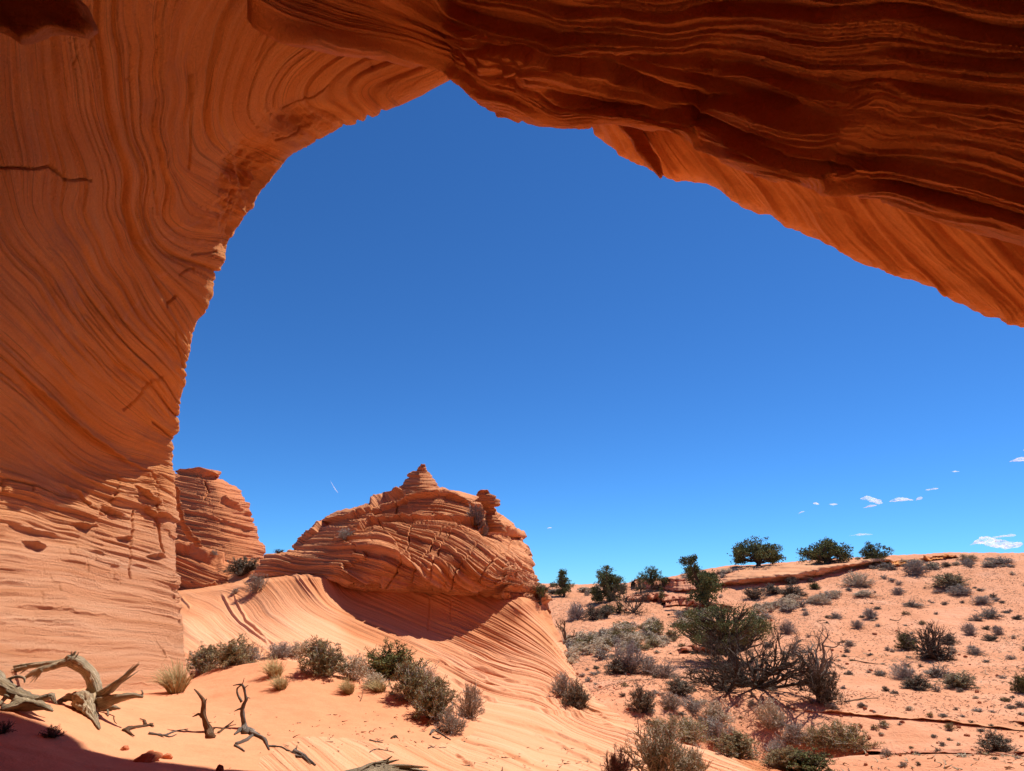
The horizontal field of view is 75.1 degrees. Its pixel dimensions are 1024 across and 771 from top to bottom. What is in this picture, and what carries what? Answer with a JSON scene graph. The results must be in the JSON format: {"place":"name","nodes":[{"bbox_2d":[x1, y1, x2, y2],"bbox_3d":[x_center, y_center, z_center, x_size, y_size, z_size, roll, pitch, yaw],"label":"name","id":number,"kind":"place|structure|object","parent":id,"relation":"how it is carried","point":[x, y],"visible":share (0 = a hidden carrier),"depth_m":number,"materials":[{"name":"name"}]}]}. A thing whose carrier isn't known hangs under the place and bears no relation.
{"place":"outdoors","nodes":[
{"label":"outdoors","id":0,"kind":"place"},
{"bbox_2d":[0,660,476,770],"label":"sand dune","id":1,"kind":"structure","parent":0,"point":[307,701],"depth_m":7.84,"materials":[{"name":"sand"}]},
{"bbox_2d":[0,670,56,711],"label":"driftwood log","id":2,"kind":"object","parent":1,"relation":"on","point":[21,698],"visible":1,"depth_m":6.56,"materials":[{"name":"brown wood"}]},
{"bbox_2d":[37,724,65,738],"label":"desert shrub","id":3,"kind":"object","parent":1,"relation":"on","point":[53,733],"visible":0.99,"depth_m":6.08,"materials":[{"name":"brown plant"}]},
{"bbox_2d":[11,651,143,729],"bbox_3d":[-4.930,3.342,7.418,1.906,0.724,0.642,-7,-18,21],"label":"driftwood stump","id":4,"kind":"object","parent":1,"relation":"on","point":[92,699],"visible":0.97,"depth_m":7.34,"materials":[{"name":"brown wood"}]},
{"bbox_2d":[133,750,162,762],"bbox_3d":[-3.311,3.383,6.044,0.177,0.099,0.242,-2,-6,21],"label":"stone","id":5,"kind":"object","parent":1,"relation":"on","point":[149,756],"visible":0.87,"depth_m":6.01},
{"bbox_2d":[143,657,194,693],"bbox_3d":[-4.886,4.202,9.650,0.739,0.480,0.583,-5,-18,16],"label":"grass tuft","id":6,"kind":"object","parent":1,"relation":"on","point":[179,683],"visible":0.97,"depth_m":9.54,"materials":[{"name":"plant"}]},
{"bbox_2d":[186,641,221,674],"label":"desert shrub","id":7,"kind":"object","parent":1,"relation":"on","point":[203,653],"visible":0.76,"depth_m":11.79,"materials":[{"name":"green plant"}]},
{"bbox_2d":[192,689,222,738],"bbox_3d":[-3.403,3.703,7.512,0.428,0.510,0.235,-12,-21,34],"label":"dead snag","id":8,"kind":"object","parent":1,"relation":"on","point":[208,730],"visible":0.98,"depth_m":7.50,"materials":[{"name":"brown wood"}]},
{"bbox_2d":[196,632,257,668],"bbox_3d":[-4.742,4.503,11.305,0.805,0.570,0.881,-10,-20,29],"label":"desert shrub","id":9,"kind":"object","parent":1,"relation":"on","point":[233,653],"visible":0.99,"depth_m":11.19,"materials":[{"name":"green plant"}]},
{"bbox_2d":[233,680,269,751],"bbox_3d":[-2.924,3.668,7.475,0.359,0.620,1.054,8,-19,-25],"label":"dead snag","id":10,"kind":"object","parent":1,"relation":"on","point":[244,728],"visible":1,"depth_m":7.69,"materials":[{"name":"grey wood"}]},
{"bbox_2d":[255,656,284,677],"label":"grass tuft","id":11,"kind":"object","parent":1,"relation":"on","point":[274,669],"visible":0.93,"depth_m":10.01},
{"bbox_2d":[264,673,290,689],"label":"grass tuft","id":12,"kind":"object","parent":1,"relation":"on","point":[279,684],"visible":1,"depth_m":9.44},
{"bbox_2d":[296,634,352,676],"bbox_3d":[-2.901,4.223,10.391,0.915,0.661,0.963,6,-18,-19],"label":"desert shrub","id":13,"kind":"object","parent":1,"relation":"on","point":[321,661],"visible":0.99,"depth_m":10.25,"materials":[{"name":"green plant"}]},
{"bbox_2d":[335,675,355,693],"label":"grass tuft","id":14,"kind":"object","parent":1,"relation":"on","point":[346,687],"visible":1,"depth_m":9.55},
{"bbox_2d":[337,650,373,680],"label":"desert shrub","id":15,"kind":"object","parent":1,"relation":"on","point":[355,672],"visible":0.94,"depth_m":10.33,"materials":[{"name":"beige plant"}]},
{"bbox_2d":[360,678,387,691],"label":"grass tuft","id":16,"kind":"object","parent":1,"relation":"on","point":[378,686],"visible":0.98,"depth_m":9.71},
{"bbox_2d":[361,670,388,686],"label":"desert shrub","id":17,"kind":"object","parent":1,"relation":"on","point":[374,676],"visible":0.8,"depth_m":9.95,"materials":[{"name":"beige plant"}]},
{"bbox_2d":[345,756,428,770],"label":"splintered log","id":18,"kind":"object","parent":1,"relation":"on","point":[383,765],"visible":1,"depth_m":6.30,"materials":[{"name":"brown wood"}]},
{"bbox_2d":[357,637,431,680],"bbox_3d":[-2.314,5.151,12.566,1.353,0.775,1.208,10,-20,-29],"label":"desert shrub","id":19,"kind":"object","parent":1,"relation":"on","point":[385,665],"visible":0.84,"depth_m":12.39,"materials":[{"name":"green plant"}]},
{"bbox_2d":[384,656,433,702],"bbox_3d":[-1.413,4.261,9.649,0.786,0.676,0.828,8,-19,-26],"label":"desert shrub","id":20,"kind":"object","parent":1,"relation":"on","point":[409,683],"visible":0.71,"depth_m":9.53,"materials":[{"name":"green plant"}]},
{"bbox_2d":[411,671,458,724],"bbox_3d":[-1.038,4.196,8.958,0.776,0.655,0.733,-12,-21,35],"label":"desert shrub","id":21,"kind":"object","parent":1,"relation":"on","point":[431,703],"visible":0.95,"depth_m":8.90,"materials":[{"name":"green plant"}]},
{"bbox_2d":[434,702,470,735],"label":"desert shrub","id":22,"kind":"object","parent":1,"relation":"on","point":[452,727],"visible":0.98,"depth_m":8.54,"materials":[{"name":"grey plant"}]},
{"bbox_2d":[454,678,485,719],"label":"desert shrub","id":23,"kind":"object","parent":1,"relation":"on","point":[470,709],"visible":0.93,"depth_m":9.74,"materials":[{"name":"grey plant"}]},
{"bbox_2d":[0,0,1023,691],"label":"rock arch","id":24,"kind":"object","parent":1,"relation":"on","point":[148,148],"visible":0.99,"depth_m":8.67,"materials":[{"name":"stone"}]},
{"bbox_2d":[178,573,822,770],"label":"slickrock","id":25,"kind":"structure","parent":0,"point":[508,656],"depth_m":14.18,"materials":[{"name":"stone"}]},
{"bbox_2d":[218,556,260,575],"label":"desert shrub","id":26,"kind":"object","parent":25,"relation":"on","point":[242,567],"visible":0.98,"depth_m":21.51,"materials":[{"name":"green plant"}]},
{"bbox_2d":[239,571,268,593],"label":"desert shrub","id":27,"kind":"object","parent":25,"relation":"on","point":[256,584],"visible":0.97,"depth_m":17.67,"materials":[{"name":"grey plant"}]},
{"bbox_2d":[244,643,269,660],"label":"desert shrub","id":28,"kind":"object","parent":25,"relation":"on","point":[254,656],"visible":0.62,"depth_m":12.27,"materials":[{"name":"grey plant"}]},
{"bbox_2d":[264,641,295,658],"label":"desert shrub","id":29,"kind":"object","parent":25,"relation":"on","point":[281,651],"visible":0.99,"depth_m":12.51,"materials":[{"name":"grey plant"}]},
{"bbox_2d":[285,637,310,658],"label":"desert shrub","id":30,"kind":"object","parent":25,"relation":"on","point":[298,650],"visible":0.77,"depth_m":12.72,"materials":[{"name":"grey plant"}]},
{"bbox_2d":[132,688,630,770],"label":"twig litter","id":31,"kind":"object","parent":25,"relation":"on","point":[430,745],"visible":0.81,"depth_m":7.68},
{"bbox_2d":[254,464,552,612],"bbox_3d":[-3.231,4.619,20.473,8.707,4.518,8.680,6,-18,-18],"label":"rock butte","id":32,"kind":"object","parent":25,"relation":"on","point":[418,531],"visible":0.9,"depth_m":18.35,"materials":[{"name":"stone"}]},
{"bbox_2d":[465,501,488,524],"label":"desert shrub","id":33,"kind":"object","parent":32,"relation":"on","point":[476,514],"visible":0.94,"depth_m":19.59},
{"bbox_2d":[548,670,575,699],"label":"desert shrub","id":34,"kind":"object","parent":25,"relation":"on","point":[557,685],"visible":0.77,"depth_m":12.03,"materials":[{"name":"grey plant"}]},
{"bbox_2d":[559,675,593,709],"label":"desert shrub","id":35,"kind":"object","parent":25,"relation":"on","point":[580,695],"visible":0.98,"depth_m":11.54,"materials":[{"name":"green plant"}]},
{"bbox_2d":[601,743,639,770],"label":"desert shrub","id":36,"kind":"object","parent":25,"relation":"on","point":[616,764],"visible":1,"depth_m":6.09,"materials":[{"name":"brown plant"}]},
{"bbox_2d":[614,717,706,770],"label":"desert shrub","id":37,"kind":"object","parent":25,"relation":"on","point":[665,757],"visible":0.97,"depth_m":6.53,"materials":[{"name":"yellow plant"}]},
{"bbox_2d":[675,742,713,770],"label":"desert shrub","id":38,"kind":"object","parent":25,"relation":"on","point":[696,756],"visible":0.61,"depth_m":6.59,"materials":[{"name":"green plant"}]},
{"bbox_2d":[711,730,766,761],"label":"desert shrub","id":39,"kind":"object","parent":25,"relation":"on","point":[736,746],"visible":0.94,"depth_m":9.01,"materials":[{"name":"green plant"}]},
{"bbox_2d":[759,744,800,770],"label":"desert shrub","id":40,"kind":"object","parent":25,"relation":"on","point":[783,755],"visible":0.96,"depth_m":8.35,"materials":[{"name":"green plant"}]},
{"bbox_2d":[778,747,839,770],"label":"desert shrub","id":41,"kind":"object","parent":25,"relation":"on","point":[810,763],"visible":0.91,"depth_m":8.25,"materials":[{"name":"green plant"}]},
{"bbox_2d":[171,80,1023,584],"label":"sky","id":42,"kind":"structure","parent":0,"point":[643,369],"materials":[{"name":"blue"}]},
{"bbox_2d":[542,552,1023,770],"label":"hillside","id":43,"kind":"structure","parent":0,"point":[915,733],"depth_m":26.02,"materials":[{"name":"sand"}]},
{"bbox_2d":[175,539,235,590],"bbox_3d":[-11.153,6.422,23.456,3.543,2.052,6.989,11,-20,-31],"label":"rock bench","id":44,"kind":"object","parent":43,"relation":"on","point":[197,567],"visible":0.39,"depth_m":22.42,"materials":[{"name":"stone"}]},
{"bbox_2d":[174,467,265,573],"bbox_3d":[-13.395,6.015,30.095,7.034,5.466,20.033,12,-21,-34],"label":"rock dome","id":45,"kind":"object","parent":43,"relation":"on","point":[214,511],"visible":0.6,"depth_m":29.27,"materials":[{"name":"stone"}]},
{"bbox_2d":[552,568,575,596],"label":"juniper tree","id":46,"kind":"object","parent":43,"relation":"on","point":[562,583],"visible":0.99,"depth_m":53.84,"materials":[{"name":"green plant"}]},
{"bbox_2d":[566,601,588,619],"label":"desert shrub","id":47,"kind":"object","parent":43,"relation":"on","point":[577,613],"visible":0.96,"depth_m":40.07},
{"bbox_2d":[582,602,602,619],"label":"desert shrub","id":48,"kind":"object","parent":43,"relation":"on","point":[592,615],"visible":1,"depth_m":39.57,"materials":[{"name":"grey plant"}]},
{"bbox_2d":[588,565,627,603],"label":"juniper tree","id":49,"kind":"object","parent":43,"relation":"on","point":[606,579],"visible":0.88,"depth_m":47.78,"materials":[{"name":"green plant"}]},
{"bbox_2d":[603,655,633,673],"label":"desert shrub","id":50,"kind":"object","parent":43,"relation":"on","point":[617,667],"visible":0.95,"depth_m":24.51,"materials":[{"name":"grey plant"}]},
{"bbox_2d":[609,638,645,675],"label":"desert shrub","id":51,"kind":"object","parent":43,"relation":"on","point":[628,658],"visible":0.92,"depth_m":24.71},
{"bbox_2d":[603,579,657,614],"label":"shrub","id":52,"kind":"object","parent":43,"relation":"on","point":[637,604],"visible":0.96,"depth_m":41.82,"materials":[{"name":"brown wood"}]},
{"bbox_2d":[624,681,658,714],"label":"desert shrub","id":53,"kind":"object","parent":43,"relation":"on","point":[643,702],"visible":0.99,"depth_m":15.55,"materials":[{"name":"green plant"}]},
{"bbox_2d":[636,654,659,674],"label":"desert shrub","id":54,"kind":"object","parent":43,"relation":"on","point":[650,666],"visible":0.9,"depth_m":24.55,"materials":[{"name":"grey plant"}]},
{"bbox_2d":[637,565,662,588],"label":"juniper tree","id":55,"kind":"object","parent":43,"relation":"on","point":[651,576],"visible":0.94,"depth_m":51.76,"materials":[{"name":"green plant"}]},
{"bbox_2d":[627,592,686,602],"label":"rock ledge","id":56,"kind":"object","parent":43,"relation":"on","point":[656,598],"visible":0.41,"depth_m":46.20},
{"bbox_2d":[650,658,680,677],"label":"desert shrub","id":57,"kind":"object","parent":43,"relation":"on","point":[666,671],"visible":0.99,"depth_m":23.90,"materials":[{"name":"grey plant"}]},
{"bbox_2d":[643,712,696,738],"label":"desert shrub","id":58,"kind":"object","parent":43,"relation":"on","point":[674,728],"visible":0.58,"depth_m":14.85,"materials":[{"name":"yellow plant"}]},
{"bbox_2d":[657,690,687,710],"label":"desert shrub","id":59,"kind":"object","parent":43,"relation":"on","point":[673,705],"visible":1,"depth_m":16.05,"materials":[{"name":"grey plant"}]},
{"bbox_2d":[631,578,717,591],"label":"rock ledge","id":60,"kind":"object","parent":43,"relation":"on","point":[679,585],"visible":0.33,"depth_m":50.54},
{"bbox_2d":[660,674,698,695],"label":"desert shrub","id":61,"kind":"object","parent":43,"relation":"on","point":[676,685],"visible":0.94,"depth_m":17.63,"materials":[{"name":"green plant"}]},
{"bbox_2d":[681,693,702,714],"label":"desert shrub","id":62,"kind":"object","parent":43,"relation":"on","point":[691,705],"visible":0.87,"depth_m":16.64,"materials":[{"name":"grey plant"}]},
{"bbox_2d":[661,598,732,609],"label":"rock ledge","id":63,"kind":"object","parent":43,"relation":"on","point":[679,602],"visible":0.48,"depth_m":43.73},
{"bbox_2d":[676,553,729,605],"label":"juniper tree","id":64,"kind":"object","parent":63,"relation":"on","point":[705,584],"visible":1,"depth_m":41.90,"materials":[{"name":"green plant"}]},
{"bbox_2d":[675,714,719,745],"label":"desert shrub","id":65,"kind":"object","parent":43,"relation":"on","point":[691,723],"visible":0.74,"depth_m":15.23,"materials":[{"name":"yellow plant"}]},
{"bbox_2d":[698,713,732,748],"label":"desert shrub","id":66,"kind":"object","parent":43,"relation":"on","point":[715,731],"visible":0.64,"depth_m":15.95,"materials":[{"name":"grey plant"}]},
{"bbox_2d":[698,696,736,728],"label":"desert shrub","id":67,"kind":"object","parent":43,"relation":"on","point":[711,711],"visible":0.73,"depth_m":16.66,"materials":[{"name":"beige plant"}]},
{"bbox_2d":[666,597,776,663],"bbox_3d":[8.634,10.055,27.126,4.108,2.768,4.367,0,-17,0],"label":"juniper tree","id":68,"kind":"object","parent":43,"relation":"on","point":[707,625],"visible":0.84,"depth_m":26.75,"materials":[{"name":"green plant"}]},
{"bbox_2d":[682,652,765,695],"bbox_3d":[5.980,8.078,18.861,2.234,1.153,2.222,0,-17,0],"label":"dead tree","id":69,"kind":"object","parent":43,"relation":"on","point":[722,687],"visible":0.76,"depth_m":18.71,"materials":[{"name":"brown wood"}]},
{"bbox_2d":[740,586,767,599],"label":"desert shrub","id":70,"kind":"object","parent":43,"relation":"on","point":[755,593],"visible":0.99,"depth_m":45.10,"materials":[{"name":"grey plant"}]},
{"bbox_2d":[727,536,785,565],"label":"juniper tree","id":71,"kind":"object","parent":43,"relation":"on","point":[757,553],"visible":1,"depth_m":56.77,"materials":[{"name":"green plant"}]},
{"bbox_2d":[674,604,841,695],"bbox_3d":[7.262,7.806,19.516,4.736,2.608,5.922,0,-17,0],"label":"dead tree","id":72,"kind":"object","parent":43,"relation":"on","point":[773,670],"visible":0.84,"depth_m":18.94,"materials":[{"name":"brown wood"}]},
{"bbox_2d":[750,692,788,729],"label":"desert shrub","id":73,"kind":"object","parent":43,"relation":"on","point":[770,718],"visible":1,"depth_m":16.95,"materials":[{"name":"brown plant"}]},
{"bbox_2d":[761,737,788,754],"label":"desert shrub","id":74,"kind":"object","parent":43,"relation":"on","point":[782,744],"visible":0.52,"depth_m":16.12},
{"bbox_2d":[550,555,1023,770],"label":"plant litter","id":75,"kind":"object","parent":43,"relation":"on","point":[636,680],"visible":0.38,"depth_m":24.40,"materials":[{"name":"plant"}]},
{"bbox_2d":[550,554,1023,770],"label":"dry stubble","id":76,"kind":"object","parent":43,"relation":"on","point":[1012,755],"visible":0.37,"depth_m":27.04,"materials":[{"name":"plant"}]},
{"bbox_2d":[774,717,809,745],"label":"desert shrub","id":77,"kind":"object","parent":43,"relation":"on","point":[794,730],"visible":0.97,"depth_m":16.35,"materials":[{"name":"grey plant"}]},
{"bbox_2d":[778,581,808,597],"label":"desert shrub","id":78,"kind":"object","parent":43,"relation":"on","point":[792,589],"visible":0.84,"depth_m":44.45,"materials":[{"name":"green plant"}]},
{"bbox_2d":[719,558,892,585],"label":"rock ledge","id":79,"kind":"object","parent":43,"relation":"on","point":[760,574],"visible":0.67,"depth_m":50.59,"materials":[{"name":"stone"}]},
{"bbox_2d":[796,536,853,563],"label":"juniper tree","id":80,"kind":"object","parent":79,"relation":"on","point":[819,553],"visible":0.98,"depth_m":55.45,"materials":[{"name":"green plant"}]},
{"bbox_2d":[854,541,894,564],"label":"juniper tree","id":81,"kind":"object","parent":79,"relation":"on","point":[869,553],"visible":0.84,"depth_m":52.68,"materials":[{"name":"green plant"}]},
{"bbox_2d":[776,623,858,678],"bbox_3d":[8.359,7.309,18.363,1.977,1.439,1.596,0,-17,0],"label":"dead tree","id":82,"kind":"object","parent":43,"relation":"on","point":[825,663],"visible":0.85,"depth_m":18.21,"materials":[{"name":"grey wood"}]},
{"bbox_2d":[798,720,837,750],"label":"desert shrub","id":83,"kind":"object","parent":43,"relation":"on","point":[814,733],"visible":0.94,"depth_m":16.07,"materials":[{"name":"yellow plant"}]},
{"bbox_2d":[808,593,832,604],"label":"desert shrub","id":84,"kind":"object","parent":43,"relation":"on","point":[817,599],"visible":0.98,"depth_m":41.87,"materials":[{"name":"beige plant"}]},
{"bbox_2d":[800,663,849,706],"bbox_3d":[8.502,8.133,18.119,1.162,1.151,1.302,-11,-20,33],"label":"desert shrub","id":85,"kind":"object","parent":43,"relation":"on","point":[823,695],"visible":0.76,"depth_m":17.99,"materials":[{"name":"green plant"}]},
{"bbox_2d":[811,718,885,751],"bbox_3d":[8.021,8.344,15.947,1.687,0.666,1.385,-3,-17,8],"label":"desert shrub","id":86,"kind":"object","parent":43,"relation":"on","point":[848,738],"visible":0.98,"depth_m":15.77,"materials":[{"name":"green plant"}]},
{"bbox_2d":[836,569,877,586],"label":"desert shrub","id":87,"kind":"object","parent":43,"relation":"on","point":[857,581],"visible":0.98,"depth_m":46.50,"materials":[{"name":"beige plant"}]},
{"bbox_2d":[886,660,917,679],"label":"desert shrub","id":88,"kind":"object","parent":43,"relation":"on","point":[904,672],"visible":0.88,"depth_m":23.29,"materials":[{"name":"grey plant"}]},
{"bbox_2d":[893,629,919,650],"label":"desert shrub","id":89,"kind":"object","parent":43,"relation":"on","point":[902,641],"visible":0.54,"depth_m":29.02,"materials":[{"name":"green plant"}]},
{"bbox_2d":[794,707,1023,729],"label":"rock ledge","id":90,"kind":"object","parent":43,"relation":"on","point":[1014,727],"visible":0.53,"depth_m":16.68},
{"bbox_2d":[897,559,931,575],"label":"desert shrub","id":91,"kind":"object","parent":43,"relation":"on","point":[916,569],"visible":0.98,"depth_m":47.58,"materials":[{"name":"grey plant"}]},
{"bbox_2d":[898,674,938,690],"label":"desert shrub","id":92,"kind":"object","parent":43,"relation":"on","point":[916,680],"visible":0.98,"depth_m":21.21,"materials":[{"name":"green plant"}]},
{"bbox_2d":[889,554,956,565],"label":"rock ledge","id":93,"kind":"object","parent":43,"relation":"on","point":[924,558],"visible":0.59,"depth_m":51.88,"materials":[{"name":"stone"}]},
{"bbox_2d":[893,618,955,656],"bbox_3d":[16.815,10.217,26.984,2.483,1.562,2.041,0,-17,0],"label":"dead tree","id":94,"kind":"object","parent":43,"relation":"on","point":[938,639],"visible":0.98,"depth_m":27.02,"materials":[{"name":"brown wood"}]},
{"bbox_2d":[911,621,955,656],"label":"desert shrub","id":95,"kind":"object","parent":43,"relation":"on","point":[930,625],"visible":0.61,"depth_m":27.30,"materials":[{"name":"green plant"}]},
{"bbox_2d":[919,662,954,678],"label":"desert shrub","id":96,"kind":"object","parent":43,"relation":"on","point":[935,672],"visible":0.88,"depth_m":23.23,"materials":[{"name":"grey plant"}]},
{"bbox_2d":[914,644,961,660],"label":"desert shrub","id":97,"kind":"object","parent":43,"relation":"on","point":[938,656],"visible":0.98,"depth_m":26.50,"materials":[{"name":"green plant"}]},
{"bbox_2d":[853,749,1023,755],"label":"rock ledge","id":98,"kind":"object","parent":43,"relation":"on","point":[949,751],"visible":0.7,"depth_m":13.98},
{"bbox_2d":[925,571,971,588],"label":"desert shrub","id":99,"kind":"object","parent":43,"relation":"on","point":[948,580],"visible":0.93,"depth_m":43.12,"materials":[{"name":"green plant"}]},
{"bbox_2d":[931,669,978,688],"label":"desert shrub","id":100,"kind":"object","parent":43,"relation":"on","point":[953,681],"visible":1,"depth_m":21.42,"materials":[{"name":"green plant"}]},
{"bbox_2d":[945,583,973,594],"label":"desert shrub","id":101,"kind":"object","parent":43,"relation":"on","point":[960,590],"visible":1,"depth_m":41.54,"materials":[{"name":"grey plant"}]},
{"bbox_2d":[959,622,979,635],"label":"desert shrub","id":102,"kind":"object","parent":43,"relation":"on","point":[971,630],"visible":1,"depth_m":31.58,"materials":[{"name":"grey plant"}]},
{"bbox_2d":[973,606,1003,617],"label":"desert shrub","id":103,"kind":"object","parent":43,"relation":"on","point":[988,613],"visible":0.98,"depth_m":35.58,"materials":[{"name":"grey plant"}]},
{"bbox_2d":[973,728,1022,751],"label":"desert shrub","id":104,"kind":"object","parent":43,"relation":"on","point":[993,743],"visible":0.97,"depth_m":14.27,"materials":[{"name":"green plant"}]},
{"bbox_2d":[980,555,1016,563],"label":"desert shrub","id":105,"kind":"object","parent":43,"relation":"on","point":[1000,560],"visible":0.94,"depth_m":47.75,"materials":[{"name":"grey plant"}]},
{"bbox_2d":[1008,671,1023,692],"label":"desert shrub","id":106,"kind":"object","parent":43,"relation":"on","point":[1018,685],"visible":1,"depth_m":20.31,"materials":[{"name":"green plant"}]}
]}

